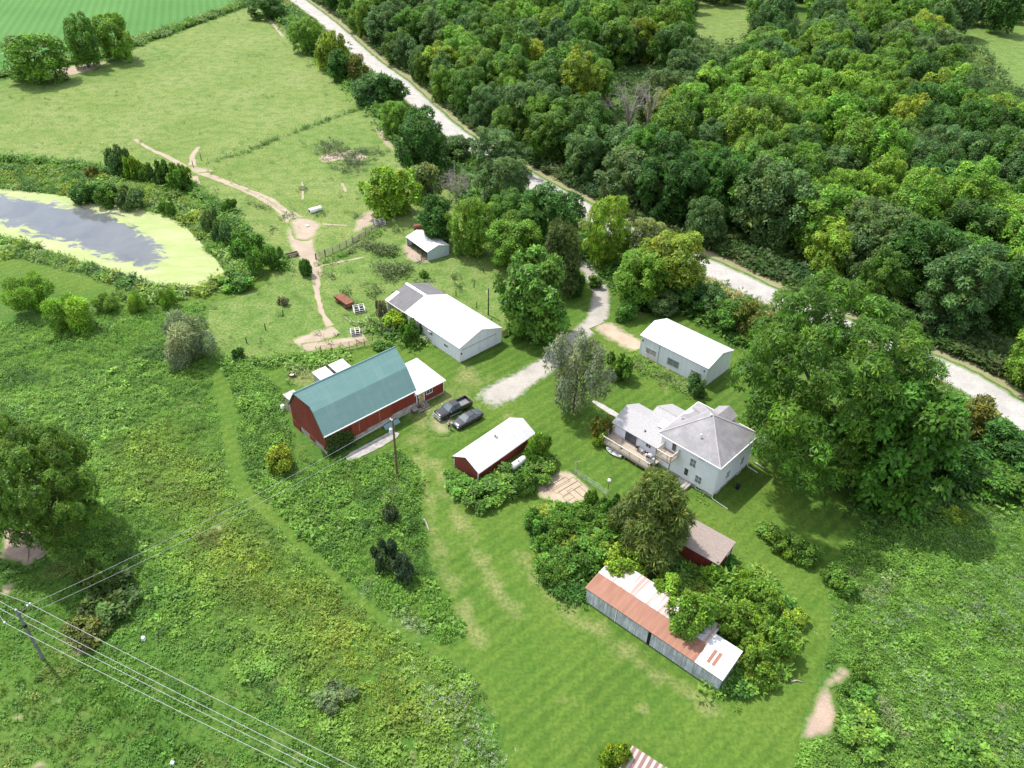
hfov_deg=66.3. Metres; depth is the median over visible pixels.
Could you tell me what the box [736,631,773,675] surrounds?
young tree
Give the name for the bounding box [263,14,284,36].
dirt track
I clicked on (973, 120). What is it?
woodland tree
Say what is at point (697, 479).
window
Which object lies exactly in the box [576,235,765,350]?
roadside weeds
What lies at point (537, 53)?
woodland tree
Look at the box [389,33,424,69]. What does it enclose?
woodland tree
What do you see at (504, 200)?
hedgerow tree
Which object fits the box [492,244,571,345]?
maple tree
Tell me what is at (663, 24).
woodland tree
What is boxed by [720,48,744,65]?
woodland tree
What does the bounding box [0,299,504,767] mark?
meadow weeds
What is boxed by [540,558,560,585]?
thicket bush
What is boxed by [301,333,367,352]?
dirt track
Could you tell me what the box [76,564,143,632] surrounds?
shrub
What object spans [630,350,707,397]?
flower border
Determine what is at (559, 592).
thicket bush
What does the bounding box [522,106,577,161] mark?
woodland tree
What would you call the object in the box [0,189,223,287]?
pond water
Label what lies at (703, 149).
woodland tree
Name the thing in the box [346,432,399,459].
concrete pad
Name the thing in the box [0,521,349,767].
meadow grass
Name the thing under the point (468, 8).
woodland tree
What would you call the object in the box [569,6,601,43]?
woodland tree
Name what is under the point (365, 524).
shrub
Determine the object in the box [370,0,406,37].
woodland tree
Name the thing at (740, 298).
roadside weeds
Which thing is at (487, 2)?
woodland tree
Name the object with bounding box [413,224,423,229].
fuel tank
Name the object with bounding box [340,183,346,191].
dirt track
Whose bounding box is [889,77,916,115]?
woodland tree
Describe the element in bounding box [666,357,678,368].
window
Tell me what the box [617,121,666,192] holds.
woodland tree
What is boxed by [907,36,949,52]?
woodland tree
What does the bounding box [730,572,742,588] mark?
thicket bush
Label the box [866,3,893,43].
woodland tree
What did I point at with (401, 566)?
shrub
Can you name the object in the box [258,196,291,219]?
dirt track
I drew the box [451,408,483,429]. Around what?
sedan car
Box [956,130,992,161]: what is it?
woodland tree
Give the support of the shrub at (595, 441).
on the lawn at (576, 686)
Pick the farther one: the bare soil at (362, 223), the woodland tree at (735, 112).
the woodland tree at (735, 112)
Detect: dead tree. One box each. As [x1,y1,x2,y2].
[439,166,472,203]
[595,95,613,111]
[608,78,650,130]
[637,80,668,125]
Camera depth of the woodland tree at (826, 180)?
167.80 m
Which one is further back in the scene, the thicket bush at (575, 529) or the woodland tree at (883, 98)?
the woodland tree at (883, 98)
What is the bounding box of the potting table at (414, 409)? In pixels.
[411,407,418,414]
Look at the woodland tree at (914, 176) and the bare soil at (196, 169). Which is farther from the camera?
the bare soil at (196, 169)
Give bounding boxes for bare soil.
[0,530,48,566]
[0,581,18,596]
[7,712,24,722]
[28,757,53,767]
[30,61,106,80]
[51,697,61,704]
[67,644,90,658]
[98,731,112,739]
[188,165,215,173]
[210,523,223,532]
[287,252,297,259]
[288,217,322,240]
[317,150,368,162]
[352,210,382,232]
[375,126,394,151]
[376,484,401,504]
[399,733,405,751]
[400,241,430,263]
[406,741,416,767]
[426,409,453,436]
[798,662,853,741]
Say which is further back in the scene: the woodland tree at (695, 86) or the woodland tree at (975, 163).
the woodland tree at (695, 86)
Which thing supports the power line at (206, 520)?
attached to the utility pole at (32, 639)
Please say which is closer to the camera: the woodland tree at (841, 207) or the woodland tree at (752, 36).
the woodland tree at (841, 207)
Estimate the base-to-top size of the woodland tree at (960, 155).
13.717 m
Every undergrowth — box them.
[442,449,557,505]
[523,495,808,701]
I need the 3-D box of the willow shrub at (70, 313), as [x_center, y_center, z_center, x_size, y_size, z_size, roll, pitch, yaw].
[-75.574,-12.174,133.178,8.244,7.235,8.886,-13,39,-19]
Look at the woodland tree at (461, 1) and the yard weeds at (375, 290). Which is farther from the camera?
the woodland tree at (461, 1)
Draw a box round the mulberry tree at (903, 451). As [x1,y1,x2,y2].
[829,370,972,523]
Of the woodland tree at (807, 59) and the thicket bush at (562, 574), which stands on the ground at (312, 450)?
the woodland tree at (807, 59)
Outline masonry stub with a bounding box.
[282,390,294,413]
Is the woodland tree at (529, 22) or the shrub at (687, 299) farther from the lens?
the woodland tree at (529, 22)
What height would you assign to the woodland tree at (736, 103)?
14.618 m
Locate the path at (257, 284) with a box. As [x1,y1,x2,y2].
[0,159,271,305]
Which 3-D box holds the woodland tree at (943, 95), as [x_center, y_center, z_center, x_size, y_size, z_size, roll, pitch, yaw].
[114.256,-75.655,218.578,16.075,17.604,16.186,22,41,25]
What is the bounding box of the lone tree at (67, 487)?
[0,412,107,554]
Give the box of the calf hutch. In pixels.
[308,206,321,213]
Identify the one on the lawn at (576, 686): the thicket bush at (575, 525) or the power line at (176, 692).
the thicket bush at (575, 525)
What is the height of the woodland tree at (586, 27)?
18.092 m
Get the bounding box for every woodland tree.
[341,0,380,32]
[355,3,367,37]
[357,0,390,10]
[363,5,394,44]
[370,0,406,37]
[380,27,412,64]
[382,0,407,42]
[389,6,428,44]
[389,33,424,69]
[400,0,424,7]
[407,45,424,79]
[412,50,433,86]
[413,4,447,40]
[415,20,448,49]
[416,7,448,51]
[420,0,444,10]
[421,39,458,79]
[429,49,456,94]
[430,64,458,102]
[432,27,454,52]
[433,0,465,21]
[434,23,475,56]
[443,35,486,69]
[446,65,490,112]
[447,1,484,19]
[449,0,472,5]
[452,14,477,35]
[454,44,495,92]
[458,46,478,68]
[464,10,498,35]
[465,4,489,12]
[468,81,504,126]
[469,27,498,56]
[475,54,496,93]
[477,11,510,44]
[478,0,493,11]
[485,21,512,54]
[485,43,530,84]
[485,54,526,94]
[490,1,509,22]
[490,101,527,145]
[494,73,521,102]
[496,79,557,140]
[498,0,540,21]
[500,22,533,70]
[503,7,527,25]
[508,17,542,40]
[514,38,547,61]
[522,90,568,148]
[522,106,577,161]
[523,60,556,81]
[524,25,556,59]
[525,55,577,92]
[529,0,557,12]
[532,11,566,35]
[541,16,576,55]
[541,37,596,72]
[542,4,565,32]
[544,83,574,114]
[553,90,614,150]
[554,31,587,45]
[557,43,602,109]
[558,0,590,6]
[558,108,613,169]
[562,0,590,23]
[562,7,593,20]
[564,124,604,180]
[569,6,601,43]
[569,16,595,41]
[571,51,615,108]
[578,39,603,78]
[588,0,609,19]
[591,8,597,37]
[591,43,607,56]
[594,0,629,42]
[594,144,664,205]
[597,17,648,64]
[599,123,644,182]
[601,15,637,69]
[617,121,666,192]
[618,0,644,9]
[624,0,663,34]
[629,15,662,63]
[632,68,695,119]
[635,149,712,224]
[643,83,682,121]
[646,20,695,69]
[647,0,686,56]
[647,130,689,203]
[651,96,696,144]
[652,21,683,61]
[657,10,686,33]
[663,49,699,85]
[665,0,697,31]
[668,41,697,73]
[668,107,703,142]
[669,81,710,124]
[669,130,690,181]
[680,36,711,61]
[683,66,711,93]
[684,90,706,133]
[684,146,743,218]
[684,195,727,248]
[685,53,718,74]
[685,140,723,177]
[689,133,725,149]
[691,116,729,147]
[695,60,739,102]
[699,93,736,137]
[701,157,763,229]
[712,62,748,92]
[714,82,761,114]
[716,104,784,149]
[718,94,769,126]
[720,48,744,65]
[724,55,775,86]
[726,93,798,130]
[728,42,788,62]
[730,132,771,157]
[730,153,826,253]
[731,142,806,209]
[737,49,788,86]
[742,27,785,51]
[746,156,814,229]
[747,124,785,157]
[748,3,796,35]
[749,72,790,92]
[754,36,800,59]
[757,82,809,120]
[760,25,790,42]
[761,19,797,43]
[769,55,818,96]
[771,122,826,160]
[777,62,822,86]
[777,108,804,130]
[781,121,826,161]
[783,39,804,59]
[788,147,826,182]
[788,180,872,259]
[790,141,824,169]
[794,93,833,123]
[794,108,839,153]
[795,14,844,43]
[795,28,814,54]
[796,64,858,97]
[799,175,835,199]
[800,26,834,64]
[802,212,858,276]
[803,51,823,66]
[804,0,851,34]
[806,18,836,33]
[811,33,844,54]
[814,69,875,107]
[816,41,865,70]
[818,200,863,233]
[819,8,841,18]
[821,47,867,75]
[821,92,867,150]
[822,144,868,188]
[826,166,870,199]
[827,110,888,178]
[828,9,849,24]
[831,28,854,48]
[832,88,880,120]
[833,20,873,54]
[841,195,931,265]
[842,0,869,11]
[842,5,859,24]
[842,224,919,292]
[843,51,873,82]
[847,14,869,31]
[848,4,888,39]
[851,169,897,211]
[854,244,912,313]
[858,69,893,110]
[859,114,917,176]
[864,81,910,121]
[864,148,908,194]
[865,31,889,54]
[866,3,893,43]
[866,54,902,75]
[869,46,909,79]
[872,177,951,249]
[873,19,918,47]
[873,29,915,54]
[873,67,901,92]
[875,115,924,141]
[884,215,973,305]
[886,38,906,64]
[888,12,906,27]
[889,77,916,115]
[890,76,919,114]
[890,92,931,132]
[891,19,937,41]
[895,166,946,209]
[898,81,955,119]
[900,52,941,81]
[900,60,925,82]
[903,138,961,172]
[904,46,927,59]
[905,150,959,196]
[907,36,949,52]
[908,127,949,168]
[909,100,968,140]
[911,8,944,32]
[911,50,932,61]
[913,29,940,48]
[914,210,953,261]
[915,102,959,128]
[916,240,1013,340]
[919,67,952,96]
[921,267,985,326]
[923,124,986,159]
[926,231,1014,298]
[927,43,966,73]
[927,77,979,113]
[928,3,955,41]
[928,144,978,162]
[928,172,1007,230]
[930,196,1017,261]
[933,23,956,51]
[934,25,976,62]
[938,61,975,89]
[939,155,1001,212]
[945,160,980,174]
[954,73,986,93]
[954,88,990,105]
[955,90,984,122]
[955,98,1008,132]
[956,110,987,134]
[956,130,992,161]
[963,203,1023,248]
[969,91,1023,128]
[974,181,1017,202]
[979,105,1023,133]
[982,124,1023,178]
[982,128,1011,158]
[983,260,1023,326]
[988,254,1023,338]
[994,193,1023,212]
[994,214,1023,261]
[996,151,1023,190]
[1000,245,1023,314]
[1004,326,1023,390]
[1007,157,1023,187]
[1012,175,1023,195]
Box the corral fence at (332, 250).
[316,237,352,257]
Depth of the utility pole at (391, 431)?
103.58 m
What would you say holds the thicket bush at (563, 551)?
on the lawn at (576, 686)
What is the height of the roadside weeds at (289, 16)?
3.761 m
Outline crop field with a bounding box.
[0,0,231,70]
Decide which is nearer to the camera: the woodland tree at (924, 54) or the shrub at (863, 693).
the shrub at (863, 693)
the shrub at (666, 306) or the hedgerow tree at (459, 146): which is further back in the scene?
the hedgerow tree at (459, 146)
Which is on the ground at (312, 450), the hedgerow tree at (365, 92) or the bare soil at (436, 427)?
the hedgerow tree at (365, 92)
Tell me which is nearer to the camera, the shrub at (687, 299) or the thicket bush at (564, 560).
the thicket bush at (564, 560)
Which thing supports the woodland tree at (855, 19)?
on the ground at (312, 450)
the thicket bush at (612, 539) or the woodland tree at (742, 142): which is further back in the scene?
the woodland tree at (742, 142)
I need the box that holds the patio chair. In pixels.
[644,453,654,459]
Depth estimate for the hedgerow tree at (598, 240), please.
152.02 m
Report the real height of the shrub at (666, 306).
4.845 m
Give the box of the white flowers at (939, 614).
[814,513,1023,714]
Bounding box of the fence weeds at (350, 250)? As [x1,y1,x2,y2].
[313,225,388,264]
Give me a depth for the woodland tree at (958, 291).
138.84 m
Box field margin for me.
[0,0,249,76]
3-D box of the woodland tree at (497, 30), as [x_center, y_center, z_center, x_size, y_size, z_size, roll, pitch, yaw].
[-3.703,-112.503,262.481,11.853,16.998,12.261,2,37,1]
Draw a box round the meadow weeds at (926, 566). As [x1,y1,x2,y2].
[795,483,1023,767]
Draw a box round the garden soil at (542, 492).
[535,469,598,503]
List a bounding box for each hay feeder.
[352,303,365,313]
[374,218,385,224]
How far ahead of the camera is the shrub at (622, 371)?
125.17 m
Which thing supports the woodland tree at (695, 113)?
on the ground at (312, 450)
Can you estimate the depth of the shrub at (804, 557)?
96.19 m
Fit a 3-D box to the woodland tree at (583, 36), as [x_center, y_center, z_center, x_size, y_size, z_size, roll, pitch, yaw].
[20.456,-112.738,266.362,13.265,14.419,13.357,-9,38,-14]
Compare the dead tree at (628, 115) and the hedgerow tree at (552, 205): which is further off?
the dead tree at (628, 115)
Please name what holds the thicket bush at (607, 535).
on the lawn at (576, 686)
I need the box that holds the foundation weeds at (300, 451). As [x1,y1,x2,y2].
[297,445,709,504]
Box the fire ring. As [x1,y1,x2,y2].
[288,372,295,377]
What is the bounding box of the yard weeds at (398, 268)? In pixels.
[361,240,413,282]
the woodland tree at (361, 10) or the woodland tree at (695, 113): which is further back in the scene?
the woodland tree at (361, 10)
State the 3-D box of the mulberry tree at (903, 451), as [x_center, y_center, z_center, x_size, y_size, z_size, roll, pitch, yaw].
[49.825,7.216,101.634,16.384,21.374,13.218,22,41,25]
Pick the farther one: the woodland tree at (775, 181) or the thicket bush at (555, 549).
the woodland tree at (775, 181)
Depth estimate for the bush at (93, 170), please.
185.42 m
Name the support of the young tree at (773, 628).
on the lawn at (576, 686)
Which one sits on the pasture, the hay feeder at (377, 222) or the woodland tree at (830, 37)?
the hay feeder at (377, 222)
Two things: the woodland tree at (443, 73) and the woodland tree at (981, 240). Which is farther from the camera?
the woodland tree at (443, 73)
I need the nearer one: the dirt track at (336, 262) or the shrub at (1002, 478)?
the shrub at (1002, 478)
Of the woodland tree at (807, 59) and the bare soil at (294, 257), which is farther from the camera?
the woodland tree at (807, 59)
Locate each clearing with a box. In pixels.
[692,0,753,46]
[955,13,1023,88]
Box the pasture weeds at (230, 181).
[3,8,492,352]
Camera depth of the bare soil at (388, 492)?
104.90 m
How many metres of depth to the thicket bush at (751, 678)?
83.14 m
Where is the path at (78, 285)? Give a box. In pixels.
[0,260,195,313]
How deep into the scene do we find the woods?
321.06 m
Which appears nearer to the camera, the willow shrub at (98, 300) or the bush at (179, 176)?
the willow shrub at (98, 300)
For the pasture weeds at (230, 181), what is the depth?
200.20 m
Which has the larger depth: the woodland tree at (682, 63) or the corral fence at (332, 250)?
the woodland tree at (682, 63)
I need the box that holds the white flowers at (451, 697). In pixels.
[351,581,515,766]
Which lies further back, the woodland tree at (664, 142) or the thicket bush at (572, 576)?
the woodland tree at (664, 142)
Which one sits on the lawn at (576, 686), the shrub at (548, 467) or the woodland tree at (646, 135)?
the shrub at (548, 467)
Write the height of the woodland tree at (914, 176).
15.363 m
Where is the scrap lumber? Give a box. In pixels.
[414,253,428,263]
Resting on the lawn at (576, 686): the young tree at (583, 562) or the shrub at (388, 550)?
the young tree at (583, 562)
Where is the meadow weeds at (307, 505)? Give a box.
[219,359,466,644]
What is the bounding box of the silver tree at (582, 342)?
[541,327,616,415]
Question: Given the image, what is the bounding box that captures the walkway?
[592,400,617,416]
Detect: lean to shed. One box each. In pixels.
[312,366,333,381]
[328,359,349,373]
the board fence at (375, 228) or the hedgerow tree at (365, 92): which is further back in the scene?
the hedgerow tree at (365, 92)
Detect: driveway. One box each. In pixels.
[467,214,612,413]
[589,320,640,352]
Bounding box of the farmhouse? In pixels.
[601,401,763,508]
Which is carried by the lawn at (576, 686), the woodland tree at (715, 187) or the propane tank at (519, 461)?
the propane tank at (519, 461)
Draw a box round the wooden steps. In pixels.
[419,399,430,409]
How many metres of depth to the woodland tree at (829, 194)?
156.29 m
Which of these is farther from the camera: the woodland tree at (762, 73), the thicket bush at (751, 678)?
the woodland tree at (762, 73)
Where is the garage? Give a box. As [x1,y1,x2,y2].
[639,318,734,385]
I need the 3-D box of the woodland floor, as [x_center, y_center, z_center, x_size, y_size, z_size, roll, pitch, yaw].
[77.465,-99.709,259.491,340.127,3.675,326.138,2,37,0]
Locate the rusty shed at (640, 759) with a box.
[620,745,665,767]
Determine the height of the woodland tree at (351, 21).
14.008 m
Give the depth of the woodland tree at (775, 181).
159.68 m
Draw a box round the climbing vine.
[324,430,356,458]
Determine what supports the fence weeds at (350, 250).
on the pasture
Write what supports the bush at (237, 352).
on the ground at (312, 450)
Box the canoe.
[606,447,620,458]
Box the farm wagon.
[332,293,353,308]
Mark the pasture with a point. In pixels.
(161, 84)
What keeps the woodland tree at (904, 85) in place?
on the ground at (312, 450)
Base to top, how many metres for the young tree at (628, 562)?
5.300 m
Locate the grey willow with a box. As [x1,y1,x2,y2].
[161,308,217,371]
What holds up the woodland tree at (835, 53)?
on the ground at (312, 450)
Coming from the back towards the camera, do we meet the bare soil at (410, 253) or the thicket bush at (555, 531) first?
the bare soil at (410, 253)
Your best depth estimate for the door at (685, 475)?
107.19 m
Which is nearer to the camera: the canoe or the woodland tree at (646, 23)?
the canoe
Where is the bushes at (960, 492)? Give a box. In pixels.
[825,429,1023,548]
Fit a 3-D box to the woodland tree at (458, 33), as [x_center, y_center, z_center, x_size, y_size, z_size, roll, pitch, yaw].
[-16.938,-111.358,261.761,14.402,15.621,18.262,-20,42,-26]
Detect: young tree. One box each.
[565,534,615,579]
[595,541,648,577]
[653,570,680,604]
[663,587,721,644]
[714,598,750,643]
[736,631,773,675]
[741,577,778,615]
[759,613,801,661]
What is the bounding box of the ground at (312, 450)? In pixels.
[0,0,1023,767]
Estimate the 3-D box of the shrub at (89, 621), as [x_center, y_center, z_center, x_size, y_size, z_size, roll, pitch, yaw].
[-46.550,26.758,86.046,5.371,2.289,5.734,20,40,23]
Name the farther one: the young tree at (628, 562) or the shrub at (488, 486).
the shrub at (488, 486)
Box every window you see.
[645,346,656,357]
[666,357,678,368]
[689,457,696,468]
[690,369,701,377]
[693,474,701,485]
[739,456,744,466]
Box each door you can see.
[351,417,366,434]
[366,404,391,428]
[463,342,479,360]
[587,591,616,621]
[649,634,682,665]
[671,443,677,452]
[682,466,689,480]
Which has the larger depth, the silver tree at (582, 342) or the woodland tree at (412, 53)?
the woodland tree at (412, 53)
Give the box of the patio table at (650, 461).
[647,458,653,465]
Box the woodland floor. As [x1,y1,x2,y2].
[327,2,1023,360]
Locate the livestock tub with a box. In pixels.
[350,327,360,336]
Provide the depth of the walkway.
120.56 m
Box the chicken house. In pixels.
[452,418,534,479]
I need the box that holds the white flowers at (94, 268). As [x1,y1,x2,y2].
[10,240,157,297]
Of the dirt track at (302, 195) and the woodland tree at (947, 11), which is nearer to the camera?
the dirt track at (302, 195)
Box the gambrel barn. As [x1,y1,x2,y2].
[288,346,445,454]
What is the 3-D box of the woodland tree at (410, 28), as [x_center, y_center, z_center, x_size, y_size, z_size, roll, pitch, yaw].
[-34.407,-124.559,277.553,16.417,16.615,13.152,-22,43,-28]
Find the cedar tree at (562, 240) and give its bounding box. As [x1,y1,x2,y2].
[543,214,582,297]
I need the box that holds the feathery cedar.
[604,464,699,578]
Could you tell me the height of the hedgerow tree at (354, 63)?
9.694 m
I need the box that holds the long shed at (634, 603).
[585,565,742,689]
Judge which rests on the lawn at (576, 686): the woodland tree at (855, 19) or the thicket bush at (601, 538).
the thicket bush at (601, 538)
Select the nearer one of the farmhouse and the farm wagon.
the farmhouse
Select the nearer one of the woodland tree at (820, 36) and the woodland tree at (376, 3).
the woodland tree at (820, 36)
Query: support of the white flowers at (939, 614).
on the meadow weeds at (926, 566)
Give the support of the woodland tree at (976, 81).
on the ground at (312, 450)
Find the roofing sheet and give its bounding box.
[383,418,400,429]
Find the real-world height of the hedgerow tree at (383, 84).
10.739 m
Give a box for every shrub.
[0,269,56,312]
[39,291,95,334]
[59,608,112,650]
[71,557,115,593]
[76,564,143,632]
[90,292,120,313]
[126,290,147,313]
[157,287,176,308]
[264,440,292,475]
[309,678,359,715]
[356,520,369,534]
[369,537,397,572]
[370,339,393,351]
[375,299,387,317]
[381,502,398,522]
[383,308,407,330]
[390,551,414,585]
[399,317,420,344]
[419,270,428,278]
[444,474,478,499]
[460,476,502,515]
[482,461,523,500]
[514,471,536,496]
[522,454,557,485]
[524,431,552,462]
[565,270,585,297]
[584,489,598,505]
[588,275,604,287]
[589,414,612,438]
[591,431,607,445]
[597,742,632,767]
[601,492,620,513]
[605,350,634,381]
[614,297,638,323]
[626,286,656,312]
[649,289,680,317]
[666,278,707,317]
[687,372,707,398]
[697,281,726,320]
[706,299,744,332]
[732,298,766,338]
[755,520,781,544]
[770,530,803,559]
[791,541,824,567]
[818,561,861,597]
[833,700,895,762]
[840,680,880,713]
[850,655,876,687]
[932,440,989,493]
[936,503,972,524]
[938,729,1003,767]
[947,393,1002,441]
[966,457,1023,506]
[974,414,1023,473]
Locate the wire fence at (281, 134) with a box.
[207,105,358,159]
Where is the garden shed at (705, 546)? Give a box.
[673,520,735,567]
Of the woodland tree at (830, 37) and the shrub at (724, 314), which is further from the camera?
the woodland tree at (830, 37)
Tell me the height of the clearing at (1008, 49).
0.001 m
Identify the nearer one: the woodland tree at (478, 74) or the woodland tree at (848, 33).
the woodland tree at (478, 74)
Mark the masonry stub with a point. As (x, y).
(287, 396)
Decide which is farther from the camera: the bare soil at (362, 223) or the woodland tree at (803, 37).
the woodland tree at (803, 37)
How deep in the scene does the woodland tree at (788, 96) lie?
214.12 m
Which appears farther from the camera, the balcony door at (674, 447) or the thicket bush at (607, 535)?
the balcony door at (674, 447)
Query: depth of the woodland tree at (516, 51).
234.62 m
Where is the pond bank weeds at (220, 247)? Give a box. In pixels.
[0,159,264,307]
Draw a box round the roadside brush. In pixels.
[312,0,1023,390]
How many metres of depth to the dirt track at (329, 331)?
134.75 m
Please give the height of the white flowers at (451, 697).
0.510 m
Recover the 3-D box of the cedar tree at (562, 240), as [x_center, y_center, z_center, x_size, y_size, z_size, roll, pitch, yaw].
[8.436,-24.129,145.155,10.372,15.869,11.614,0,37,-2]
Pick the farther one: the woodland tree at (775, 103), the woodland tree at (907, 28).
the woodland tree at (907, 28)
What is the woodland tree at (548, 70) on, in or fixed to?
on the ground at (312, 450)
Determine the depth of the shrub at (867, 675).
82.98 m
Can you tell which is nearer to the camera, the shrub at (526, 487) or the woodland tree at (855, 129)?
the shrub at (526, 487)
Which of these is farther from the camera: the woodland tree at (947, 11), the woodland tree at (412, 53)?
the woodland tree at (947, 11)
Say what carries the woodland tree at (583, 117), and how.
on the ground at (312, 450)
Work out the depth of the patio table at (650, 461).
109.05 m
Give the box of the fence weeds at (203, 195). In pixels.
[0,152,294,274]
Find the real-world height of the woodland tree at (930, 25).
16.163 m
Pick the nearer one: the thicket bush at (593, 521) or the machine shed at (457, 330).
the thicket bush at (593, 521)
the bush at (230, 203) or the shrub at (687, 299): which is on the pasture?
the bush at (230, 203)
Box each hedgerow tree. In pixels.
[0,32,70,84]
[62,10,101,68]
[91,12,133,61]
[241,0,284,20]
[285,16,321,53]
[313,29,349,71]
[326,47,348,82]
[346,53,369,78]
[350,73,378,106]
[356,164,422,220]
[370,72,410,101]
[379,100,407,138]
[392,104,451,170]
[408,161,443,202]
[414,192,454,242]
[443,134,474,162]
[444,197,495,258]
[469,124,532,174]
[472,156,532,208]
[483,209,543,266]
[488,187,545,245]
[514,181,586,245]
[580,194,633,269]
[612,247,669,308]
[620,215,671,266]
[638,229,710,299]
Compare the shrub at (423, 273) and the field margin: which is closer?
the shrub at (423, 273)
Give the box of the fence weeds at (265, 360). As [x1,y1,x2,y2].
[209,349,307,370]
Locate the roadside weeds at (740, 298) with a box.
[282,0,1017,426]
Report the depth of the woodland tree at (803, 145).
180.44 m
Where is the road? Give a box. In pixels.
[291,0,1023,433]
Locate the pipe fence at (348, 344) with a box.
[320,337,372,351]
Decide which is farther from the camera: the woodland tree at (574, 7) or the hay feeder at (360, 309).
the woodland tree at (574, 7)
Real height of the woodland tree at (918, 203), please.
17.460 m
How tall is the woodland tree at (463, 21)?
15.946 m
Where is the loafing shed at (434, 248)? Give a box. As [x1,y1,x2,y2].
[406,230,449,260]
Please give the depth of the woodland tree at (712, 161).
169.34 m
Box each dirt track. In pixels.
[133,139,186,166]
[187,147,200,166]
[190,172,314,227]
[192,175,209,202]
[231,183,297,217]
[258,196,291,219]
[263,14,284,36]
[284,224,335,326]
[291,326,340,347]
[301,181,304,199]
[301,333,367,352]
[319,256,364,266]
[322,223,347,225]
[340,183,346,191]
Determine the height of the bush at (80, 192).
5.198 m
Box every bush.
[68,181,100,204]
[84,165,98,178]
[92,183,119,209]
[102,144,128,173]
[114,185,144,211]
[122,154,141,179]
[136,162,151,180]
[145,159,168,186]
[157,198,175,215]
[164,162,192,190]
[199,207,216,231]
[210,219,231,242]
[216,269,253,293]
[221,198,237,212]
[228,232,264,257]
[231,347,245,359]
[245,246,263,275]
[262,246,282,269]
[277,296,288,305]
[298,258,312,276]
[522,505,545,535]
[531,533,554,552]
[534,552,557,577]
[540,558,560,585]
[540,577,570,597]
[541,513,551,528]
[541,546,565,559]
[541,565,559,586]
[543,559,562,583]
[546,541,559,554]
[547,510,569,535]
[548,521,569,543]
[549,501,575,517]
[549,563,572,586]
[550,546,569,563]
[556,563,576,587]
[559,550,578,563]
[565,500,588,521]
[567,514,587,532]
[569,517,584,533]
[575,527,593,538]
[584,512,613,531]
[587,504,599,517]
[590,513,612,534]
[592,498,610,513]
[593,527,612,542]
[596,533,606,543]
[602,534,617,542]
[698,563,730,586]
[708,561,723,582]
[722,578,748,602]
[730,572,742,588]
[732,565,753,579]
[738,598,761,629]
[742,658,765,681]
[747,602,778,625]
[748,618,763,634]
[753,646,780,664]
[754,592,777,615]
[754,662,780,691]
[755,588,785,611]
[777,606,810,628]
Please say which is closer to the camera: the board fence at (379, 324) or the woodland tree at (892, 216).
the board fence at (379, 324)
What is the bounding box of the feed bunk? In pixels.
[283,251,298,257]
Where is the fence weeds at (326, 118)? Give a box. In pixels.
[205,105,361,163]
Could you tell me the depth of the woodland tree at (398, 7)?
279.13 m
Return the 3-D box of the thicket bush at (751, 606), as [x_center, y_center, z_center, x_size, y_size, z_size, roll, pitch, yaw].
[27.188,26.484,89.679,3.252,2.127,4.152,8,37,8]
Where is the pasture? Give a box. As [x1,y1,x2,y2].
[0,8,532,360]
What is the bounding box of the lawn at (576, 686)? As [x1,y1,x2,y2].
[206,262,875,767]
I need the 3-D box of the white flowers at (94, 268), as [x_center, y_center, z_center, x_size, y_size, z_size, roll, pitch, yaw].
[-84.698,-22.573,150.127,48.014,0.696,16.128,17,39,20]
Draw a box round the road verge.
[308,0,1023,399]
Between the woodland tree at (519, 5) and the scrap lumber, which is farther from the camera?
the woodland tree at (519, 5)
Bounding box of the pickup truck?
[432,395,472,420]
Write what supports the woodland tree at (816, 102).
on the ground at (312, 450)
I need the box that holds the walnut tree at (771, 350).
[725,265,950,495]
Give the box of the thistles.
[310,136,389,176]
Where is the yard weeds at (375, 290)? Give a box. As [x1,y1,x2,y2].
[245,184,464,303]
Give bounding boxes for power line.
[6,623,293,767]
[16,610,328,767]
[24,621,313,767]
[25,434,385,615]
[28,420,389,605]
[31,604,355,767]
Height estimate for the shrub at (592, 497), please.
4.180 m
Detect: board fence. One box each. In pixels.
[353,220,383,241]
[368,318,391,332]
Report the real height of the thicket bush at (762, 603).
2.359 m
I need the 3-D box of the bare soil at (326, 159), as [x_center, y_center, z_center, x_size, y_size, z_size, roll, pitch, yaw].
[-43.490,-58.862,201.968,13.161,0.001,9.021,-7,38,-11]
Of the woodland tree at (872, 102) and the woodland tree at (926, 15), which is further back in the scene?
the woodland tree at (926, 15)
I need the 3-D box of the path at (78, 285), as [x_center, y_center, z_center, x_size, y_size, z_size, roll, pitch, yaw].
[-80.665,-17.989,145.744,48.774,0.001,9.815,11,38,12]
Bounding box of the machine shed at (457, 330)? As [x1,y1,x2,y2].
[385,283,501,362]
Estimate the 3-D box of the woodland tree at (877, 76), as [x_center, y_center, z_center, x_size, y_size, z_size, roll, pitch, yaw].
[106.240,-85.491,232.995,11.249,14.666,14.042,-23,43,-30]
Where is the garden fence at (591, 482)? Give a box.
[574,468,608,495]
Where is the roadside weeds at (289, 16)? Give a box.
[261,2,520,228]
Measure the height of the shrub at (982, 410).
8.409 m
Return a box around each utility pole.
[3,602,44,659]
[389,418,398,476]
[486,288,488,314]
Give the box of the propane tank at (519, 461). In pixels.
[511,456,526,470]
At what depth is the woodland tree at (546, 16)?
272.21 m
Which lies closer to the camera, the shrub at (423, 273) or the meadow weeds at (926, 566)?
the meadow weeds at (926, 566)
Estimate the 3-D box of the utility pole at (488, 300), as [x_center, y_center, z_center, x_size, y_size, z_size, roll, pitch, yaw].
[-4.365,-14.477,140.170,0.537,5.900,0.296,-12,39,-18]

